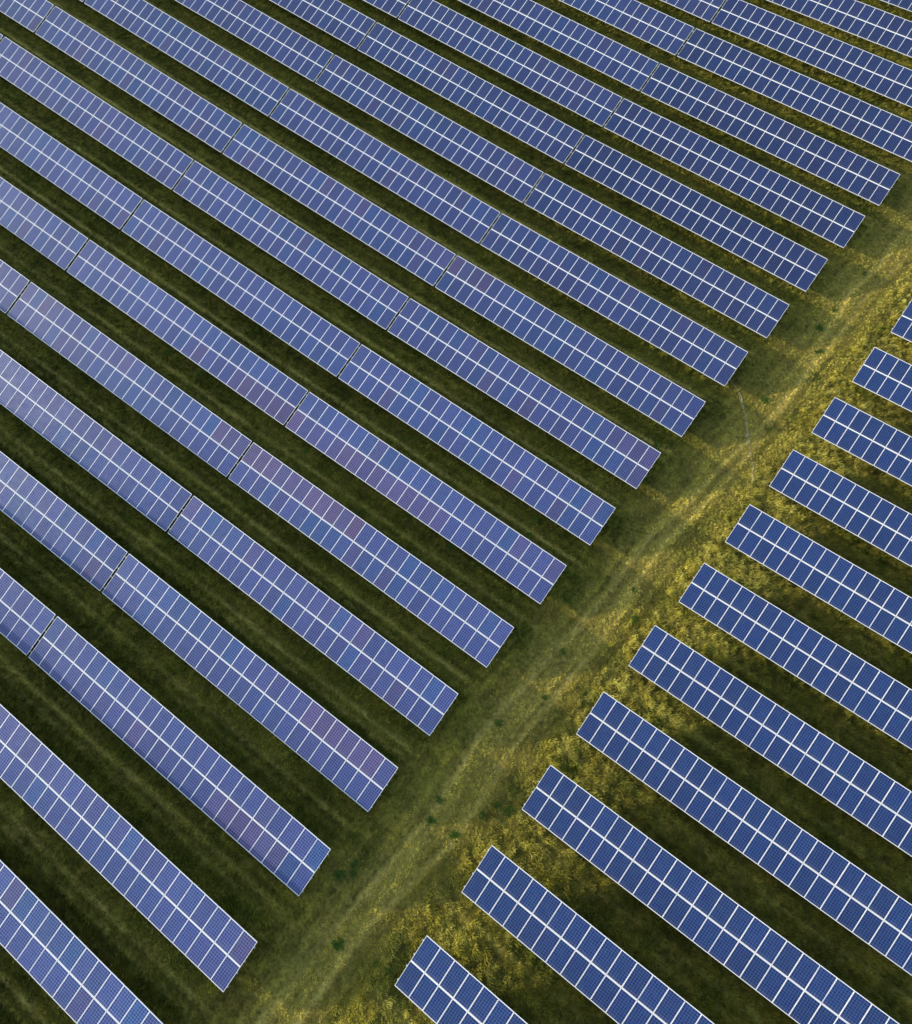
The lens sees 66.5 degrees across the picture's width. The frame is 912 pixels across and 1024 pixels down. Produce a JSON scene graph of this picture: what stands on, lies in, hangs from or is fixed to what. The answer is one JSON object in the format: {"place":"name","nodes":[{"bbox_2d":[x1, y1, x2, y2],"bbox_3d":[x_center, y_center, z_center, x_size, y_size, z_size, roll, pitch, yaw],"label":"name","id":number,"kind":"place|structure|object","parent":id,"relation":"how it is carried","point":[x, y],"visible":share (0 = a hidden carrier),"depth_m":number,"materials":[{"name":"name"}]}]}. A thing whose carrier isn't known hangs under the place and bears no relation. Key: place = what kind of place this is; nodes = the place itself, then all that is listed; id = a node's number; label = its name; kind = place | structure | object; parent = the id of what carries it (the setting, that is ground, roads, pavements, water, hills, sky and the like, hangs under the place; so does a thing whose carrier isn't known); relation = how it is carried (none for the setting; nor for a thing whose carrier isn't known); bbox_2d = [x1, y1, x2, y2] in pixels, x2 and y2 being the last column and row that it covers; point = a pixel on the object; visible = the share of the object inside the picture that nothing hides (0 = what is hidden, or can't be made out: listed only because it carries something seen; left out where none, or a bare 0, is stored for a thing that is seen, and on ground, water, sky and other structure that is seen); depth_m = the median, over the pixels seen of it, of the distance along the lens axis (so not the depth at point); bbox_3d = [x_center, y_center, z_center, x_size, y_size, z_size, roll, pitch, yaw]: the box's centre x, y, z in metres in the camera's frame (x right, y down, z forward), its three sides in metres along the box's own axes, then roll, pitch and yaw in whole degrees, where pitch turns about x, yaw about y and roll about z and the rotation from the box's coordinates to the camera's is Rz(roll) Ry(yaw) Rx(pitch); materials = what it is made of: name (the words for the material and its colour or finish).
{"place":"outdoors","nodes":[
{"label":"outdoors","id":0,"kind":"place"},
{"bbox_2d":[0,0,911,1023],"bbox_3d":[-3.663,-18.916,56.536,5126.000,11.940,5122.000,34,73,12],"label":"ground","id":1,"kind":"structure","parent":0,"point":[132,626],"depth_m":51.05,"materials":[{"name":"green plant"}]},
{"bbox_2d":[0,259,28,313],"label":"solar table","id":2,"kind":"object","parent":1,"relation":"on","point":[13,282],"visible":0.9,"depth_m":57.03,"materials":[{"name":"glass"}]},
{"bbox_2d":[0,0,52,31],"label":"solar table","id":3,"kind":"object","parent":1,"relation":"on","point":[32,16],"visible":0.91,"depth_m":67.63,"materials":[{"name":"glass"}]},
{"bbox_2d":[0,568,55,654],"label":"solar table","id":4,"kind":"object","parent":1,"relation":"on","point":[26,629],"visible":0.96,"depth_m":46.98,"materials":[{"name":"glass"}]},
{"bbox_2d":[0,177,87,269],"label":"solar table","id":5,"kind":"object","parent":1,"relation":"on","point":[34,236],"visible":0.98,"depth_m":59.30,"materials":[{"name":"glass"}]},
{"bbox_2d":[0,451,127,590],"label":"solar table","id":6,"kind":"object","parent":1,"relation":"on","point":[79,544],"visible":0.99,"depth_m":49.77,"materials":[{"name":"glass"}]},
{"bbox_2d":[0,102,141,228],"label":"solar table","id":7,"kind":"object","parent":1,"relation":"on","point":[95,199],"visible":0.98,"depth_m":61.47,"materials":[{"name":"glass"}]},
{"bbox_2d":[0,860,162,1023],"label":"solar table","id":8,"kind":"object","parent":1,"relation":"on","point":[26,937],"visible":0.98,"depth_m":38.75,"materials":[{"name":"glass"}]},
{"bbox_2d":[0,350,191,531],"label":"solar table","id":9,"kind":"object","parent":1,"relation":"on","point":[32,401],"visible":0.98,"depth_m":52.36,"materials":[{"name":"glass"}]},
{"bbox_2d":[0,37,192,188],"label":"solar table","id":10,"kind":"object","parent":1,"relation":"on","point":[96,117],"visible":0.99,"depth_m":63.60,"materials":[{"name":"glass"}]},
{"bbox_2d":[0,704,256,991],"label":"solar table","id":11,"kind":"object","parent":1,"relation":"on","point":[75,811],"visible":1,"depth_m":40.92,"materials":[{"name":"glass"}]},
{"bbox_2d":[7,282,251,476],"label":"solar table","id":12,"kind":"object","parent":1,"relation":"on","point":[171,422],"visible":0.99,"depth_m":54.59,"materials":[{"name":"glass"}]},
{"bbox_2d":[35,6,241,151],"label":"solar table","id":13,"kind":"object","parent":1,"relation":"on","point":[188,110],"visible":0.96,"depth_m":65.19,"materials":[{"name":"glass"}]},
{"bbox_2d":[29,616,330,895],"bbox_3d":[-17.991,15.121,44.605,24.010,2.387,3.221,34,73,13],"label":"solar table","id":14,"kind":"object","parent":1,"relation":"on","point":[156,735],"visible":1,"depth_m":43.66,"materials":[{"name":"glass"}]},
{"bbox_2d":[84,0,288,115],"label":"solar table","id":15,"kind":"object","parent":1,"relation":"on","point":[228,71],"visible":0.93,"depth_m":66.55,"materials":[{"name":"glass"}]},
{"bbox_2d":[66,240,307,424],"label":"solar table","id":16,"kind":"object","parent":1,"relation":"on","point":[251,389],"visible":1,"depth_m":56.33,"materials":[{"name":"glass"}]},
{"bbox_2d":[122,200,359,375],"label":"solar table","id":17,"kind":"object","parent":1,"relation":"on","point":[310,334],"visible":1,"depth_m":57.96,"materials":[{"name":"glass"}]},
{"bbox_2d":[102,554,397,811],"bbox_3d":[-14.176,11.079,46.804,24.010,2.388,3.221,34,74,13],"label":"solar table","id":18,"kind":"object","parent":1,"relation":"on","point":[133,587],"visible":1,"depth_m":45.89,"materials":[{"name":"glass"}]},
{"bbox_2d":[175,0,332,81],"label":"solar table","id":19,"kind":"object","parent":1,"relation":"on","point":[278,41],"visible":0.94,"depth_m":67.54,"materials":[{"name":"glass"}]},
{"bbox_2d":[173,161,407,329],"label":"solar table","id":20,"kind":"object","parent":1,"relation":"on","point":[348,284],"visible":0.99,"depth_m":59.53,"materials":[{"name":"glass"}]},
{"bbox_2d":[168,496,457,735],"bbox_3d":[-10.417,6.988,48.870,24.010,2.387,3.221,34,73,12],"label":"solar table","id":21,"kind":"object","parent":1,"relation":"on","point":[243,575],"visible":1,"depth_m":47.97,"materials":[{"name":"glass"}]},
{"bbox_2d":[270,0,374,48],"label":"solar table","id":22,"kind":"object","parent":1,"relation":"on","point":[346,24],"visible":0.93,"depth_m":68.42,"materials":[{"name":"glass"}]},
{"bbox_2d":[331,937,345,951],"bbox_3d":[-6.881,25.213,40.574,0.828,0.254,0.756,20,71,7],"label":"weed clump","id":23,"kind":"object","parent":1,"relation":"on","point":[339,946],"visible":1,"depth_m":40.58,"materials":[{"name":"green plant"}]},
{"bbox_2d":[332,869,345,881],"bbox_3d":[-7.113,22.019,42.265,0.846,0.252,0.673,-19,71,-7],"label":"weed clump","id":24,"kind":"object","parent":1,"relation":"on","point":[341,874],"visible":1,"depth_m":42.25,"materials":[{"name":"green plant"}]},
{"bbox_2d":[223,124,455,285],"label":"solar table","id":25,"kind":"object","parent":1,"relation":"on","point":[349,211],"visible":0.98,"depth_m":61.01,"materials":[{"name":"glass"}]},
{"bbox_2d":[348,869,357,878],"bbox_3d":[-6.243,21.999,42.366,0.524,0.200,0.496,-39,74,-13],"label":"weed clump","id":26,"kind":"object","parent":1,"relation":"on","point":[352,871],"visible":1,"depth_m":42.38,"materials":[{"name":"green plant"}]},
{"bbox_2d":[228,442,513,667],"bbox_3d":[-6.603,2.938,50.752,24.010,2.389,3.220,34,73,12],"label":"solar table","id":27,"kind":"object","parent":1,"relation":"on","point":[360,559],"visible":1,"depth_m":49.87,"materials":[{"name":"glass"}]},
{"bbox_2d":[372,959,381,969],"bbox_3d":[-4.571,26.126,40.170,0.606,0.162,0.534,26,72,9],"label":"weed clump","id":28,"kind":"object","parent":1,"relation":"on","point":[377,963],"visible":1,"depth_m":40.20,"materials":[{"name":"green plant"}]},
{"bbox_2d":[270,89,499,242],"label":"solar table","id":29,"kind":"object","parent":1,"relation":"on","point":[419,186],"visible":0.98,"depth_m":62.47,"materials":[{"name":"glass"}]},
{"bbox_2d":[364,0,408,17],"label":"solar table","id":30,"kind":"object","parent":1,"relation":"on","point":[393,8],"visible":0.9,"depth_m":69.38,"materials":[{"name":"glass"}]},
{"bbox_2d":[384,966,392,974],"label":"weed clump","id":31,"kind":"object","parent":1,"relation":"on","point":[387,970],"visible":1,"depth_m":40.04,"materials":[{"name":"green plant"}]},
{"bbox_2d":[285,392,566,603],"bbox_3d":[-2.728,-1.175,52.510,24.010,2.387,3.221,34,74,12],"label":"solar table","id":32,"kind":"object","parent":1,"relation":"on","point":[365,468],"visible":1,"depth_m":51.63,"materials":[{"name":"glass"}]},
{"bbox_2d":[315,55,543,201],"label":"solar table","id":33,"kind":"object","parent":1,"relation":"on","point":[511,175],"visible":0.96,"depth_m":63.89,"materials":[{"name":"glass"}]},
{"bbox_2d":[424,815,436,825],"bbox_3d":[-1.647,19.409,43.829,0.836,0.266,0.643,-19,71,-7],"label":"weed clump","id":34,"kind":"object","parent":1,"relation":"on","point":[431,820],"visible":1,"depth_m":43.84,"materials":[{"name":"green plant"}]},
{"bbox_2d":[435,795,442,803],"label":"weed clump","id":35,"kind":"object","parent":1,"relation":"on","point":[440,799],"visible":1,"depth_m":44.44,"materials":[{"name":"green plant"}]},
{"bbox_2d":[448,830,460,842],"bbox_3d":[-0.098,20.262,43.507,0.814,0.250,0.743,-1,70,0],"label":"weed clump","id":36,"kind":"object","parent":1,"relation":"on","point":[454,833],"visible":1,"depth_m":43.53,"materials":[{"name":"green plant"}]},
{"bbox_2d":[394,936,527,1023],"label":"solar table","id":37,"kind":"object","parent":1,"relation":"on","point":[464,999],"visible":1,"depth_m":38.60,"materials":[{"name":"glass"}]},
{"bbox_2d":[358,22,582,162],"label":"solar table","id":38,"kind":"object","parent":1,"relation":"on","point":[518,118],"visible":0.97,"depth_m":65.29,"materials":[{"name":"glass"}]},
{"bbox_2d":[471,559,479,567],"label":"weed clump","id":39,"kind":"object","parent":1,"relation":"on","point":[473,565],"visible":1,"depth_m":50.96,"materials":[{"name":"green plant"}]},
{"bbox_2d":[339,345,614,544],"bbox_3d":[1.122,-5.262,54.161,24.010,2.385,3.221,34,73,12],"label":"solar table","id":40,"kind":"object","parent":1,"relation":"on","point":[369,373],"visible":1,"depth_m":53.30,"materials":[{"name":"glass"}]},
{"bbox_2d":[477,810,485,818],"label":"weed clump","id":41,"kind":"object","parent":1,"relation":"on","point":[483,813],"visible":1,"depth_m":44.10,"materials":[{"name":"green plant"}]},
{"bbox_2d":[492,800,501,809],"bbox_3d":[2.608,18.693,44.369,0.662,0.254,0.627,-2,70,-1],"label":"weed clump","id":42,"kind":"object","parent":1,"relation":"on","point":[498,803],"visible":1,"depth_m":44.38,"materials":[{"name":"green plant"}]},
{"bbox_2d":[495,719,503,727],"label":"weed clump","id":43,"kind":"object","parent":1,"relation":"on","point":[499,724],"visible":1,"depth_m":46.54,"materials":[{"name":"green plant"}]},
{"bbox_2d":[502,803,514,817],"bbox_3d":[3.361,18.922,44.192,0.780,0.237,0.886,43,75,14],"label":"weed clump","id":44,"kind":"object","parent":1,"relation":"on","point":[507,809],"visible":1,"depth_m":44.20,"materials":[{"name":"green plant"}]},
{"bbox_2d":[398,0,621,125],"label":"solar table","id":45,"kind":"object","parent":1,"relation":"on","point":[536,72],"visible":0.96,"depth_m":66.62,"materials":[{"name":"glass"}]},
{"bbox_2d":[388,298,660,488],"bbox_3d":[4.923,-9.449,55.734,24.010,2.385,3.221,34,73,12],"label":"solar table","id":46,"kind":"object","parent":1,"relation":"on","point":[517,390],"visible":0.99,"depth_m":54.87,"materials":[{"name":"glass"}]},
{"bbox_2d":[530,515,538,524],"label":"weed clump","id":47,"kind":"object","parent":1,"relation":"on","point":[532,518],"visible":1,"depth_m":52.24,"materials":[{"name":"green plant"}]},
{"bbox_2d":[458,0,657,90],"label":"solar table","id":48,"kind":"object","parent":1,"relation":"on","point":[585,45],"visible":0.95,"depth_m":67.51,"materials":[{"name":"glass"}]},
{"bbox_2d":[435,255,704,436],"bbox_3d":[8.812,-13.533,57.176,24.010,2.389,3.221,34,74,12],"label":"solar table","id":49,"kind":"object","parent":1,"relation":"on","point":[469,285],"visible":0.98,"depth_m":56.32,"materials":[{"name":"glass"}]},
{"bbox_2d":[462,845,713,1023],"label":"solar table","id":50,"kind":"object","parent":1,"relation":"on","point":[650,996],"visible":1,"depth_m":39.73,"materials":[{"name":"glass"}]},
{"bbox_2d":[480,214,747,385],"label":"solar table","id":51,"kind":"object","parent":1,"relation":"on","point":[523,248],"visible":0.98,"depth_m":57.73,"materials":[{"name":"glass"}]},
{"bbox_2d":[559,0,693,54],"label":"solar table","id":52,"kind":"object","parent":1,"relation":"on","point":[654,27],"visible":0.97,"depth_m":68.20,"materials":[{"name":"glass"}]},
{"bbox_2d":[631,614,638,623],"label":"weed clump","id":53,"kind":"object","parent":1,"relation":"on","point":[633,617],"visible":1,"depth_m":49.42,"materials":[{"name":"green plant"}]},
{"bbox_2d":[524,173,788,337],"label":"solar table","id":54,"kind":"object","parent":1,"relation":"on","point":[554,199],"visible":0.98,"depth_m":59.08,"materials":[{"name":"glass"}]},
{"bbox_2d":[661,0,723,21],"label":"solar table","id":55,"kind":"object","parent":1,"relation":"on","point":[706,10],"visible":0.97,"depth_m":68.91,"materials":[{"name":"glass"}]},
{"bbox_2d":[565,135,827,291],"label":"solar table","id":56,"kind":"object","parent":1,"relation":"on","point":[631,179],"visible":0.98,"depth_m":60.40,"materials":[{"name":"glass"}]},
{"bbox_2d":[522,765,898,1023],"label":"solar table","id":57,"kind":"object","parent":1,"relation":"on","point":[764,976],"visible":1,"depth_m":40.67,"materials":[{"name":"glass"}]},
{"bbox_2d":[604,98,864,247],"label":"solar table","id":58,"kind":"object","parent":1,"relation":"on","point":[730,168],"visible":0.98,"depth_m":61.64,"materials":[{"name":"glass"}]},
{"bbox_2d":[730,379,753,492],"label":"dirt path","id":59,"kind":"structure","parent":1,"relation":"on","point":[747,436],"depth_m":54.51,"materials":[{"name":"soil"}]},
{"bbox_2d":[576,692,911,975],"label":"solar table","id":60,"kind":"object","parent":1,"relation":"on","point":[882,936],"visible":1,"depth_m":42.57,"materials":[{"name":"glass"}]},
{"bbox_2d":[762,395,770,403],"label":"weed clump","id":61,"kind":"object","parent":1,"relation":"on","point":[765,400],"visible":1,"depth_m":55.42,"materials":[{"name":"green plant"}]},
{"bbox_2d":[629,625,911,856],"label":"solar table","id":62,"kind":"object","parent":1,"relation":"on","point":[800,758],"visible":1,"depth_m":44.90,"materials":[{"name":"glass"}]},
{"bbox_2d":[641,63,899,205],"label":"solar table","id":63,"kind":"object","parent":1,"relation":"on","point":[669,86],"visible":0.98,"depth_m":62.90,"materials":[{"name":"glass"}]},
{"bbox_2d":[677,28,911,161],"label":"solar table","id":64,"kind":"object","parent":1,"relation":"on","point":[801,92],"visible":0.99,"depth_m":64.40,"materials":[{"name":"glass"}]},
{"bbox_2d":[679,563,911,749],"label":"solar table","id":65,"kind":"object","parent":1,"relation":"on","point":[872,709],"visible":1,"depth_m":47.08,"materials":[{"name":"glass"}]},
{"bbox_2d":[712,0,911,107],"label":"solar table","id":66,"kind":"object","parent":1,"relation":"on","point":[850,62],"visible":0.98,"depth_m":66.13,"materials":[{"name":"glass"}]},
{"bbox_2d":[725,505,911,653],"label":"solar table","id":67,"kind":"object","parent":1,"relation":"on","point":[754,522],"visible":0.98,"depth_m":49.12,"materials":[{"name":"glass"}]},
{"bbox_2d":[815,323,823,331],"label":"weed clump","id":68,"kind":"object","parent":1,"relation":"on","point":[820,328],"visible":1,"depth_m":57.39,"materials":[{"name":"green plant"}]},
{"bbox_2d":[767,0,911,57],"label":"solar table","id":69,"kind":"object","parent":1,"relation":"on","point":[866,19],"visible":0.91,"depth_m":67.23,"materials":[{"name":"glass"}]},
{"bbox_2d":[770,450,911,566],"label":"solar table","id":70,"kind":"object","parent":1,"relation":"on","point":[879,534],"visible":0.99,"depth_m":51.02,"materials":[{"name":"glass"}]},
{"bbox_2d":[812,397,911,485],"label":"solar table","id":71,"kind":"object","parent":1,"relation":"on","point":[870,450],"visible":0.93,"depth_m":52.84,"materials":[{"name":"glass"}]},
{"bbox_2d":[852,347,911,411],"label":"solar table","id":72,"kind":"object","parent":1,"relation":"on","point":[872,375],"visible":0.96,"depth_m":54.56,"materials":[{"name":"glass"}]},
{"bbox_2d":[881,0,911,11],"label":"solar table","id":73,"kind":"object","parent":1,"relation":"on","point":[905,4],"visible":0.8,"depth_m":68.17,"materials":[{"name":"glass"}]},
{"bbox_2d":[891,300,911,341],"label":"solar table","id":74,"kind":"object","parent":1,"relation":"on","point":[902,326],"visible":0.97,"depth_m":56.22,"materials":[{"name":"glass"}]}
]}

